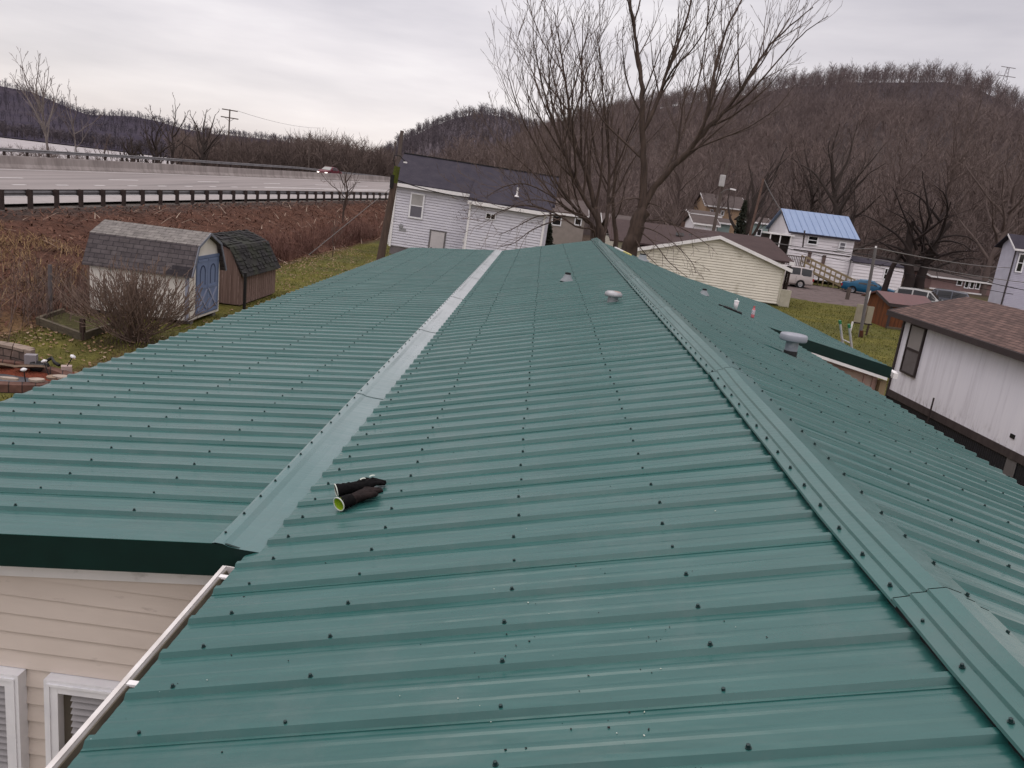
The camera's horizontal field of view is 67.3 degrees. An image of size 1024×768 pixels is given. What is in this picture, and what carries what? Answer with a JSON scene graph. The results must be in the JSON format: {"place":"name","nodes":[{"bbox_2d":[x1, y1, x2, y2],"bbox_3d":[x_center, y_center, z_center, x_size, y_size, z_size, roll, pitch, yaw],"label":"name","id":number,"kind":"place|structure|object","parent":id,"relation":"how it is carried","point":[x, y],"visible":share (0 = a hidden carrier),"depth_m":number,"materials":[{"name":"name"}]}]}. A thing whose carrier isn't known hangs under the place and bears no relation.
{"place":"outdoors","nodes":[
{"label":"outdoors","id":0,"kind":"place"},
{"bbox_2d":[0,137,170,163],"bbox_3d":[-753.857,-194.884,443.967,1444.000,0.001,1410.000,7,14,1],"label":"river","id":1,"kind":"structure","parent":0,"point":[23,143],"depth_m":622.33,"materials":[{"name":"liquid"}]},
{"bbox_2d":[0,86,284,156],"bbox_3d":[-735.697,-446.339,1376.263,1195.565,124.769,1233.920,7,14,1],"label":"hill","id":2,"kind":"structure","parent":0,"point":[24,120],"depth_m":1177.43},
{"bbox_2d":[0,78,334,152],"bbox_3d":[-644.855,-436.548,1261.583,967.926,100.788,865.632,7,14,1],"label":"distant woods","id":3,"kind":"object","parent":2,"relation":"on","point":[60,122],"visible":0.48,"depth_m":1297.93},
{"bbox_2d":[402,115,532,155],"bbox_3d":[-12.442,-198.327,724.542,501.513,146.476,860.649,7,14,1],"label":"hill","id":4,"kind":"structure","parent":0,"point":[431,147],"depth_m":758.02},
{"bbox_2d":[380,101,555,161],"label":"distant woods","id":5,"kind":"object","parent":4,"relation":"on","point":[410,141],"visible":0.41,"depth_m":739.75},
{"bbox_2d":[0,198,988,400],"bbox_3d":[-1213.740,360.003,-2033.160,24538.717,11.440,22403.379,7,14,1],"label":"ground","id":6,"kind":"structure","parent":0,"point":[147,219],"depth_m":38.81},
{"bbox_2d":[0,341,34,361],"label":"retaining wall","id":7,"kind":"structure","parent":6,"relation":"on","point":[20,351],"depth_m":16.63,"materials":[{"name":"beige stone"}]},
{"bbox_2d":[0,359,73,392],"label":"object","id":8,"kind":"structure","parent":6,"relation":"on","point":[20,385],"depth_m":15.16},
{"bbox_2d":[10,46,64,149],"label":"bare tree","id":9,"kind":"object","parent":6,"relation":"on","point":[40,107],"visible":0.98,"depth_m":108.42,"materials":[{"name":"brown plant"}]},
{"bbox_2d":[0,367,74,380],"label":"mulch bed","id":10,"kind":"object","parent":6,"relation":"on","point":[29,373],"visible":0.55,"depth_m":15.98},
{"bbox_2d":[14,365,46,368],"bbox_3d":[-10.078,-0.364,16.110,0.578,0.145,0.262,1,15,-23],"label":"flagstone","id":11,"kind":"object","parent":10,"relation":"on","point":[29,366],"visible":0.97,"depth_m":16.02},
{"bbox_2d":[24,353,37,363],"bbox_3d":[-10.236,-0.484,16.377,0.220,0.300,0.160,3,14,-16],"label":"grey box","id":12,"kind":"object","parent":10,"relation":"on","point":[29,358],"visible":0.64,"depth_m":16.29,"materials":[{"name":"plastic"}]},
{"bbox_2d":[29,356,60,371],"bbox_3d":[-9.944,-0.413,16.354,0.589,0.324,0.399,-2,16,-32],"label":"dark planter","id":13,"kind":"object","parent":10,"relation":"on","point":[41,363],"visible":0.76,"depth_m":16.32,"materials":[{"name":"black rubber"}]},
{"bbox_2d":[0,220,89,315],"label":"dry grass","id":14,"kind":"structure","parent":6,"relation":"on","point":[42,242],"depth_m":28.28,"materials":[{"name":"plant"}]},
{"bbox_2d":[48,265,52,310],"bbox_3d":[-12.899,-2.577,21.467,0.139,1.502,0.122,2,15,-21],"label":"fence post","id":15,"kind":"object","parent":6,"relation":"on","point":[49,280],"visible":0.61,"depth_m":21.38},
{"bbox_2d":[0,245,116,358],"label":"scrub","id":16,"kind":"object","parent":6,"relation":"on","point":[38,300],"visible":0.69,"depth_m":22.11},
{"bbox_2d":[36,308,119,340],"bbox_3d":[-11.785,-1.785,20.591,2.149,0.560,2.590,7,14,1],"label":"raised bed","id":17,"kind":"object","parent":6,"relation":"on","point":[63,324],"visible":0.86,"depth_m":20.24,"materials":[{"name":"wood"}]},
{"bbox_2d":[55,83,103,151],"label":"bare tree","id":18,"kind":"object","parent":6,"relation":"on","point":[72,121],"visible":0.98,"depth_m":114.60,"materials":[{"name":"brown plant"}]},
{"bbox_2d":[0,120,170,156],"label":"bank woods","id":19,"kind":"object","parent":6,"relation":"on","point":[57,135],"visible":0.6,"depth_m":930.14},
{"bbox_2d":[92,134,116,160],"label":"bare tree","id":20,"kind":"object","parent":6,"relation":"on","point":[105,149],"visible":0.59,"depth_m":113.51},
{"bbox_2d":[117,134,146,162],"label":"bare tree","id":21,"kind":"object","parent":6,"relation":"on","point":[131,153],"visible":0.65,"depth_m":109.55,"materials":[{"name":"brown plant"}]},
{"bbox_2d":[51,255,220,342],"bbox_3d":[-9.803,-2.197,19.655,3.213,2.315,3.642,17,17,36],"label":"bare bush","id":22,"kind":"object","parent":6,"relation":"on","point":[132,311],"visible":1,"depth_m":19.52,"materials":[{"name":"brown plant"}]},
{"bbox_2d":[82,219,226,323],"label":"garden shed","id":23,"kind":"structure","parent":6,"relation":"on","point":[181,252],"depth_m":22.42,"materials":[{"name":"beige paint"}]},
{"bbox_2d":[197,258,207,314],"bbox_3d":[-9.359,-2.939,23.257,0.036,1.690,0.702,7,14,1],"label":"door","id":24,"kind":"structure","parent":23,"relation":"in","point":[202,263],"depth_m":23.26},
{"bbox_2d":[207,256,217,311],"bbox_3d":[-9.328,-3.108,23.954,0.036,1.690,0.702,7,14,1],"label":"door","id":25,"kind":"structure","parent":23,"relation":"in","point":[212,261],"depth_m":23.93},
{"bbox_2d":[131,120,179,163],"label":"bare tree","id":26,"kind":"object","parent":6,"relation":"on","point":[155,149],"visible":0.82,"depth_m":110.94,"materials":[{"name":"brown plant"}]},
{"bbox_2d":[145,93,197,163],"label":"bare tree","id":27,"kind":"object","parent":6,"relation":"on","point":[173,146],"visible":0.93,"depth_m":116.50,"materials":[{"name":"brown plant"}]},
{"bbox_2d":[0,147,385,176],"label":"guardrail","id":28,"kind":"object","parent":6,"relation":"on","point":[47,152],"visible":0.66,"depth_m":85.69,"materials":[{"name":"metal"}]},
{"bbox_2d":[0,199,387,334],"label":"leaf litter","id":29,"kind":"object","parent":6,"relation":"on","point":[179,227],"visible":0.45,"depth_m":43.00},
{"bbox_2d":[0,189,388,209],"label":"guardrail","id":30,"kind":"object","parent":6,"relation":"on","point":[55,193],"visible":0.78,"depth_m":48.84,"materials":[{"name":"metal"}]},
{"bbox_2d":[0,168,389,203],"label":"highway","id":31,"kind":"structure","parent":6,"relation":"on","point":[51,179],"depth_m":63.35,"materials":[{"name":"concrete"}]},
{"bbox_2d":[0,169,382,196],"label":"road markings","id":32,"kind":"object","parent":31,"relation":"on","point":[204,181],"visible":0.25,"depth_m":69.12,"materials":[{"name":"paint"}]},
{"bbox_2d":[0,155,389,181],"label":"median barrier","id":33,"kind":"object","parent":31,"relation":"on","point":[19,162],"visible":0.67,"depth_m":71.42,"materials":[{"name":"concrete"}]},
{"bbox_2d":[4,195,387,203],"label":"road shoulder","id":34,"kind":"object","parent":31,"relation":"on","point":[45,199],"visible":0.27,"depth_m":49.96},
{"bbox_2d":[317,166,341,173],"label":"highway car","id":35,"kind":"object","parent":31,"relation":"on","point":[326,169],"visible":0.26,"depth_m":116.98,"materials":[{"name":"red paint"}]},
{"bbox_2d":[1,247,389,372],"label":"fallen leaves","id":36,"kind":"object","parent":6,"relation":"on","point":[203,321],"visible":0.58,"depth_m":28.49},
{"bbox_2d":[9,201,386,262],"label":"broken stalks","id":37,"kind":"object","parent":6,"relation":"on","point":[228,226],"visible":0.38,"depth_m":49.70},
{"bbox_2d":[179,108,227,165],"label":"bare tree","id":38,"kind":"object","parent":6,"relation":"on","point":[204,151],"visible":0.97,"depth_m":114.56,"materials":[{"name":"brown plant"}]},
{"bbox_2d":[29,203,384,284],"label":"brambles","id":39,"kind":"object","parent":6,"relation":"on","point":[308,245],"visible":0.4,"depth_m":48.45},
{"bbox_2d":[0,122,439,176],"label":"river woods","id":40,"kind":"object","parent":6,"relation":"on","point":[294,153],"visible":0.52,"depth_m":158.37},
{"bbox_2d":[221,108,237,166],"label":"crossarm pole","id":41,"kind":"object","parent":6,"relation":"on","point":[229,110],"visible":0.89,"depth_m":152.59,"materials":[{"name":"grey wood"}]},
{"bbox_2d":[243,272,246,309],"bbox_3d":[-8.866,-3.040,25.523,0.080,1.320,0.080,7,14,1],"label":"yard post","id":42,"kind":"object","parent":6,"relation":"on","point":[244,290],"visible":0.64,"depth_m":25.48,"materials":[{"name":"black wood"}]},
{"bbox_2d":[212,229,280,304],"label":"shed","id":43,"kind":"structure","parent":6,"relation":"on","point":[251,254],"depth_m":27.19,"materials":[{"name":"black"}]},
{"bbox_2d":[318,158,359,222],"bbox_3d":[-14.607,-16.136,64.626,3.434,5.802,2.301,1,15,-22],"label":"bare tree","id":44,"kind":"object","parent":6,"relation":"on","point":[346,193],"visible":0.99,"depth_m":64.53,"materials":[{"name":"brown plant"}]},
{"bbox_2d":[376,155,406,259],"bbox_3d":[-7.131,-10.195,45.397,1.379,6.464,0.542,7,14,1],"label":"leaning pole","id":45,"kind":"object","parent":6,"relation":"on","point":[394,177],"visible":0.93,"depth_m":45.30,"materials":[{"name":"brown wood"}]},
{"bbox_2d":[309,188,390,254],"bbox_3d":[-8.911,-9.268,43.153,0.036,4.108,6.012,16,17,33],"label":"guy wire","id":46,"kind":"object","parent":45,"relation":"attached to","point":[349,221],"visible":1,"depth_m":42.95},
{"bbox_2d":[398,180,516,205],"bbox_3d":[-3.199,-11.778,47.574,8.650,0.777,1.769,1,15,-24],"label":"power line","id":47,"kind":"object","parent":45,"relation":"attached to","point":[444,193],"visible":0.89,"depth_m":47.22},
{"bbox_2d":[389,130,403,235],"bbox_3d":[-9.499,-16.083,62.429,0.712,8.660,0.408,7,14,1],"label":"pole","id":48,"kind":"object","parent":6,"relation":"on","point":[400,146],"visible":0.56,"depth_m":61.64,"materials":[{"name":"brown wood"}]},
{"bbox_2d":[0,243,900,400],"bbox_3d":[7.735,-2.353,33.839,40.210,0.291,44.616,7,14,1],"label":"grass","id":49,"kind":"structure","parent":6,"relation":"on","point":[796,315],"depth_m":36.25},
{"bbox_2d":[387,152,558,265],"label":"farm house","id":50,"kind":"structure","parent":6,"relation":"on","point":[422,218],"depth_m":50.82,"materials":[{"name":"plastic"}]},
{"bbox_2d":[408,192,424,219],"bbox_3d":[-6.298,-11.758,50.769,0.950,1.650,0.068,9,14,0],"label":"window","id":51,"kind":"structure","parent":50,"relation":"in","point":[416,206],"depth_m":50.75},
{"bbox_2d":[429,231,444,247],"bbox_3d":[-5.039,-9.284,51.314,0.900,1.720,0.070,9,14,0],"label":"door","id":52,"kind":"structure","parent":50,"relation":"in","point":[437,238],"depth_m":51.24,"materials":[{"name":"white"}]},
{"bbox_2d":[474,128,515,168],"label":"bare tree","id":53,"kind":"object","parent":6,"relation":"on","point":[488,162],"visible":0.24,"depth_m":95.95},
{"bbox_2d":[0,238,1023,767],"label":"mobile home","id":54,"kind":"object","parent":6,"relation":"on","point":[830,520],"visible":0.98,"depth_m":3.59,"materials":[{"name":"green paint"}]},
{"bbox_2d":[0,665,29,767],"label":"window","id":55,"kind":"structure","parent":54,"relation":"in","point":[14,739],"depth_m":3.92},
{"bbox_2d":[43,672,120,765],"bbox_3d":[-1.957,2.169,4.026,0.935,1.325,0.072,7,14,1],"label":"window","id":56,"kind":"structure","parent":54,"relation":"in","point":[69,700],"depth_m":3.89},
{"bbox_2d":[333,487,382,510],"bbox_3d":[-0.782,0.593,3.980,0.121,0.086,0.276,17,17,36],"label":"work glove","id":57,"kind":"object","parent":54,"relation":"on","point":[342,503],"visible":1,"depth_m":3.94,"materials":[{"name":"black fabric"}]},
{"bbox_2d":[334,475,385,496],"bbox_3d":[-0.823,0.547,4.155,0.278,0.112,0.122,1,15,-24],"label":"work glove","id":58,"kind":"object","parent":54,"relation":"on","point":[342,489],"visible":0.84,"depth_m":4.11,"materials":[{"name":"black fabric"}]},
{"bbox_2d":[162,347,779,767],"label":"roof grit","id":59,"kind":"object","parent":54,"relation":"on","point":[516,645],"visible":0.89,"depth_m":2.48,"materials":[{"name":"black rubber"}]},
{"bbox_2d":[514,122,583,197],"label":"bare tree","id":60,"kind":"object","parent":6,"relation":"on","point":[564,182],"visible":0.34,"depth_m":95.64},
{"bbox_2d":[545,223,554,245],"bbox_3d":[2.672,-10.364,56.970,2.039,3.157,1.912,7,14,1],"label":"dark conifer","id":61,"kind":"object","parent":6,"relation":"on","point":[549,239],"visible":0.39,"depth_m":56.73,"materials":[{"name":"green plant"}]},
{"bbox_2d":[437,0,676,248],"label":"bare tree","id":62,"kind":"object","parent":6,"relation":"on","point":[599,230],"visible":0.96,"depth_m":27.37,"materials":[{"name":"brown plant"}]},
{"bbox_2d":[584,96,639,247],"bbox_3d":[3.943,-6.575,30.228,1.980,8.991,2.673,0,16,-28],"label":"bare tree","id":63,"kind":"object","parent":6,"relation":"on","point":[615,232],"visible":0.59,"depth_m":30.02,"materials":[{"name":"brown plant"}]},
{"bbox_2d":[600,213,631,233],"bbox_3d":[8.655,-12.194,65.140,2.900,4.211,5.630,7,14,1],"label":"pale trailer","id":64,"kind":"object","parent":6,"relation":"on","point":[602,217],"visible":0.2,"depth_m":63.95,"materials":[{"name":"white plastic"}]},
{"bbox_2d":[637,123,719,225],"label":"bare tree","id":65,"kind":"object","parent":6,"relation":"on","point":[679,189],"visible":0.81,"depth_m":91.89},
{"bbox_2d":[601,218,794,306],"bbox_3d":[12.265,-9.083,55.010,11.845,4.130,13.860,7,14,1],"label":"cream home","id":66,"kind":"object","parent":6,"relation":"on","point":[751,267],"visible":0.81,"depth_m":48.70,"materials":[{"name":"plastic"}]},
{"bbox_2d":[775,243,1022,289],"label":"power line","id":67,"kind":"object","parent":66,"relation":"attached to","point":[906,263],"visible":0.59,"depth_m":41.76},
{"bbox_2d":[558,0,842,278],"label":"bare tree","id":68,"kind":"object","parent":6,"relation":"on","point":[635,233],"visible":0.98,"depth_m":25.71,"materials":[{"name":"brown plant"}]},
{"bbox_2d":[683,213,720,230],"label":"white cottage","id":69,"kind":"structure","parent":6,"relation":"on","point":[697,221],"depth_m":84.33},
{"bbox_2d":[673,130,753,208],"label":"bare tree","id":70,"kind":"object","parent":6,"relation":"on","point":[723,160],"visible":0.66,"depth_m":112.41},
{"bbox_2d":[694,192,743,232],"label":"tan house","id":71,"kind":"structure","parent":6,"relation":"on","point":[737,202],"depth_m":109.09,"materials":[{"name":"brick"}]},
{"bbox_2d":[712,162,735,230],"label":"transformer pole","id":72,"kind":"object","parent":6,"relation":"on","point":[722,181],"visible":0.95,"depth_m":74.75,"materials":[{"name":"brown wood"}]},
{"bbox_2d":[733,200,747,234],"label":"ivy tree","id":73,"kind":"object","parent":6,"relation":"on","point":[741,224],"visible":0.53,"depth_m":81.06,"materials":[{"name":"green plant"}]},
{"bbox_2d":[469,160,1023,275],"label":"valley woods","id":74,"kind":"object","parent":6,"relation":"on","point":[602,200],"visible":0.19,"depth_m":109.69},
{"bbox_2d":[734,216,769,236],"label":"teal trailer","id":75,"kind":"object","parent":6,"relation":"on","point":[762,229],"visible":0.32,"depth_m":89.16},
{"bbox_2d":[749,179,764,234],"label":"guyed pole","id":76,"kind":"object","parent":6,"relation":"on","point":[755,211],"visible":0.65,"depth_m":76.96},
{"bbox_2d":[725,146,793,235],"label":"bare tree","id":77,"kind":"object","parent":6,"relation":"on","point":[754,197],"visible":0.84,"depth_m":81.57,"materials":[{"name":"brown plant"}]},
{"bbox_2d":[781,255,805,266],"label":"grey deck","id":78,"kind":"structure","parent":6,"relation":"on","point":[797,260],"depth_m":71.44,"materials":[{"name":"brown wood"}]},
{"bbox_2d":[750,115,846,215],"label":"bare tree","id":79,"kind":"object","parent":6,"relation":"on","point":[798,188],"visible":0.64,"depth_m":98.17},
{"bbox_2d":[761,208,859,282],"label":"blue roof house","id":80,"kind":"structure","parent":6,"relation":"on","point":[822,231],"depth_m":74.04,"materials":[{"name":"white"}]},
{"bbox_2d":[806,235,818,245],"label":"window","id":81,"kind":"structure","parent":80,"relation":"in","point":[811,240],"depth_m":73.54,"materials":[{"name":"white glass"}]},
{"bbox_2d":[783,135,861,215],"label":"bare tree","id":82,"kind":"object","parent":6,"relation":"on","point":[812,193],"visible":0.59,"depth_m":95.03,"materials":[{"name":"brown plant"}]},
{"bbox_2d":[799,255,854,289],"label":"wheelchair ramp","id":83,"kind":"structure","parent":6,"relation":"on","point":[823,277],"depth_m":70.96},
{"bbox_2d":[838,320,852,347],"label":"pipes","id":84,"kind":"object","parent":6,"relation":"on","point":[849,331],"visible":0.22,"depth_m":16.83,"materials":[{"name":"plastic"}]},
{"bbox_2d":[787,110,933,252],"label":"bare tree","id":85,"kind":"object","parent":6,"relation":"on","point":[834,198],"visible":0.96,"depth_m":87.08,"materials":[{"name":"brown plant"}]},
{"bbox_2d":[851,291,874,334],"bbox_3d":[18.095,-3.668,39.529,1.100,2.304,0.179,7,14,1],"label":"meter board","id":86,"kind":"object","parent":6,"relation":"on","point":[868,316],"visible":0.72,"depth_m":39.54,"materials":[{"name":"white plastic"}]},
{"bbox_2d":[858,246,876,336],"bbox_3d":[17.745,-4.556,38.248,0.415,4.548,0.284,7,14,1],"label":"metal pole","id":87,"kind":"object","parent":6,"relation":"on","point":[860,333],"visible":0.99,"depth_m":38.29,"materials":[{"name":"grey metal"}]},
{"bbox_2d":[877,248,1010,267],"bbox_3d":[31.821,-8.674,54.194,0.055,0.718,43.252,18,18,38],"label":"power line","id":88,"kind":"object","parent":87,"relation":"attached to","point":[939,260],"visible":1,"depth_m":47.99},
{"bbox_2d":[838,256,903,290],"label":"white annex","id":89,"kind":"object","parent":6,"relation":"on","point":[857,271],"visible":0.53,"depth_m":73.39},
{"bbox_2d":[861,290,931,329],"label":"red roof shed","id":90,"kind":"structure","parent":6,"relation":"on","point":[882,302],"depth_m":44.73,"materials":[{"name":"wood"}]},
{"bbox_2d":[846,116,960,258],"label":"bare tree","id":91,"kind":"object","parent":6,"relation":"on","point":[900,155],"visible":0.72,"depth_m":99.42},
{"bbox_2d":[854,170,983,290],"bbox_3d":[33.130,-11.896,62.195,8.773,11.037,9.381,18,17,37],"label":"spreading tree","id":92,"kind":"object","parent":6,"relation":"on","point":[912,280],"visible":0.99,"depth_m":61.68,"materials":[{"name":"brown plant"}]},
{"bbox_2d":[883,94,1010,256],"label":"bare tree","id":93,"kind":"object","parent":6,"relation":"on","point":[955,166],"visible":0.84,"depth_m":92.12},
{"bbox_2d":[914,270,992,295],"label":"pink trailer","id":94,"kind":"object","parent":6,"relation":"on","point":[932,283],"visible":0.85,"depth_m":89.73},
{"bbox_2d":[885,297,1023,485],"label":"white trailer","id":95,"kind":"object","parent":6,"relation":"on","point":[960,360],"visible":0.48,"depth_m":18.45,"materials":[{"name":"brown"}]},
{"bbox_2d":[934,118,1023,274],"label":"bare tree","id":96,"kind":"object","parent":6,"relation":"on","point":[974,192],"visible":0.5,"depth_m":105.19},
{"bbox_2d":[936,129,1023,295],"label":"bare tree","id":97,"kind":"object","parent":6,"relation":"on","point":[1013,190],"visible":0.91,"depth_m":87.40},
{"bbox_2d":[950,136,1023,248],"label":"bare tree","id":98,"kind":"object","parent":6,"relation":"on","point":[1020,213],"visible":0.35,"depth_m":105.55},
{"bbox_2d":[0,0,1023,151],"label":"sky","id":99,"kind":"structure","parent":0,"point":[374,69],"materials":[{"name":"grey"}]},
{"bbox_2d":[551,198,588,243],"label":"beige house","id":100,"kind":"structure","parent":0,"point":[564,232],"depth_m":70.56,"materials":[{"name":"white plastic"}]},
{"bbox_2d":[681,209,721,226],"bbox_3d":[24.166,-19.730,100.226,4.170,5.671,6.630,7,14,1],"label":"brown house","id":101,"kind":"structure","parent":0,"point":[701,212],"depth_m":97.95,"materials":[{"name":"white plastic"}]},
{"bbox_2d":[716,218,730,232],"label":"teal shed","id":102,"kind":"structure","parent":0,"point":[725,223],"depth_m":87.37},
{"bbox_2d":[509,82,1023,280],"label":"hill","id":103,"kind":"structure","parent":0,"point":[878,143],"depth_m":251.04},
{"bbox_2d":[411,56,1023,275],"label":"hillside woods","id":104,"kind":"object","parent":103,"relation":"on","point":[905,109],"visible":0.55,"depth_m":244.63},
{"bbox_2d":[539,64,1023,129],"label":"crest woods","id":105,"kind":"object","parent":103,"relation":"on","point":[888,78],"visible":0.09,"depth_m":453.21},
{"bbox_2d":[782,284,864,306],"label":"gravel road","id":106,"kind":"structure","parent":0,"point":[823,294],"depth_m":61.56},
{"bbox_2d":[782,264,813,287],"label":"minivan","id":107,"kind":"object","parent":106,"relation":"on","point":[801,277],"visible":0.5,"depth_m":65.79,"materials":[{"name":"beige paint"}]},
{"bbox_2d":[841,279,894,292],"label":"coupe","id":108,"kind":"object","parent":106,"relation":"on","point":[859,285],"visible":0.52,"depth_m":67.22,"materials":[{"name":"teal paint"}]},
{"bbox_2d":[895,287,940,301],"bbox_3d":[30.511,-5.987,56.437,4.640,1.741,2.010,16,16,31],"label":"station wagon","id":109,"kind":"object","parent":106,"relation":"on","point":[932,296],"visible":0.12,"depth_m":56.08,"materials":[{"name":"white paint"}]},
{"bbox_2d":[931,288,968,300],"bbox_3d":[33.713,-6.782,61.254,4.740,1.744,2.110,15,16,28],"label":"dark suv","id":110,"kind":"object","parent":106,"relation":"on","point":[943,294],"visible":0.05,"depth_m":60.08,"materials":[{"name":"paint"}]},
{"bbox_2d":[784,247,1012,294],"bbox_3d":[29.038,-8.609,58.249,16.456,1.245,0.420,11,14,14],"label":"power line","id":111,"kind":"object","parent":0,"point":[900,272],"visible":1,"depth_m":58.03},
{"bbox_2d":[777,243,1023,282],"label":"power line","id":112,"kind":"object","parent":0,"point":[921,266],"visible":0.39,"depth_m":45.05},
{"bbox_2d":[988,233,1023,309],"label":"lilac house","id":113,"kind":"structure","parent":0,"point":[1012,251],"depth_m":72.14,"materials":[{"name":"white"}]},
{"bbox_2d":[1014,253,1023,272],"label":"window","id":114,"kind":"structure","parent":113,"relation":"in","point":[1020,262],"depth_m":71.31,"materials":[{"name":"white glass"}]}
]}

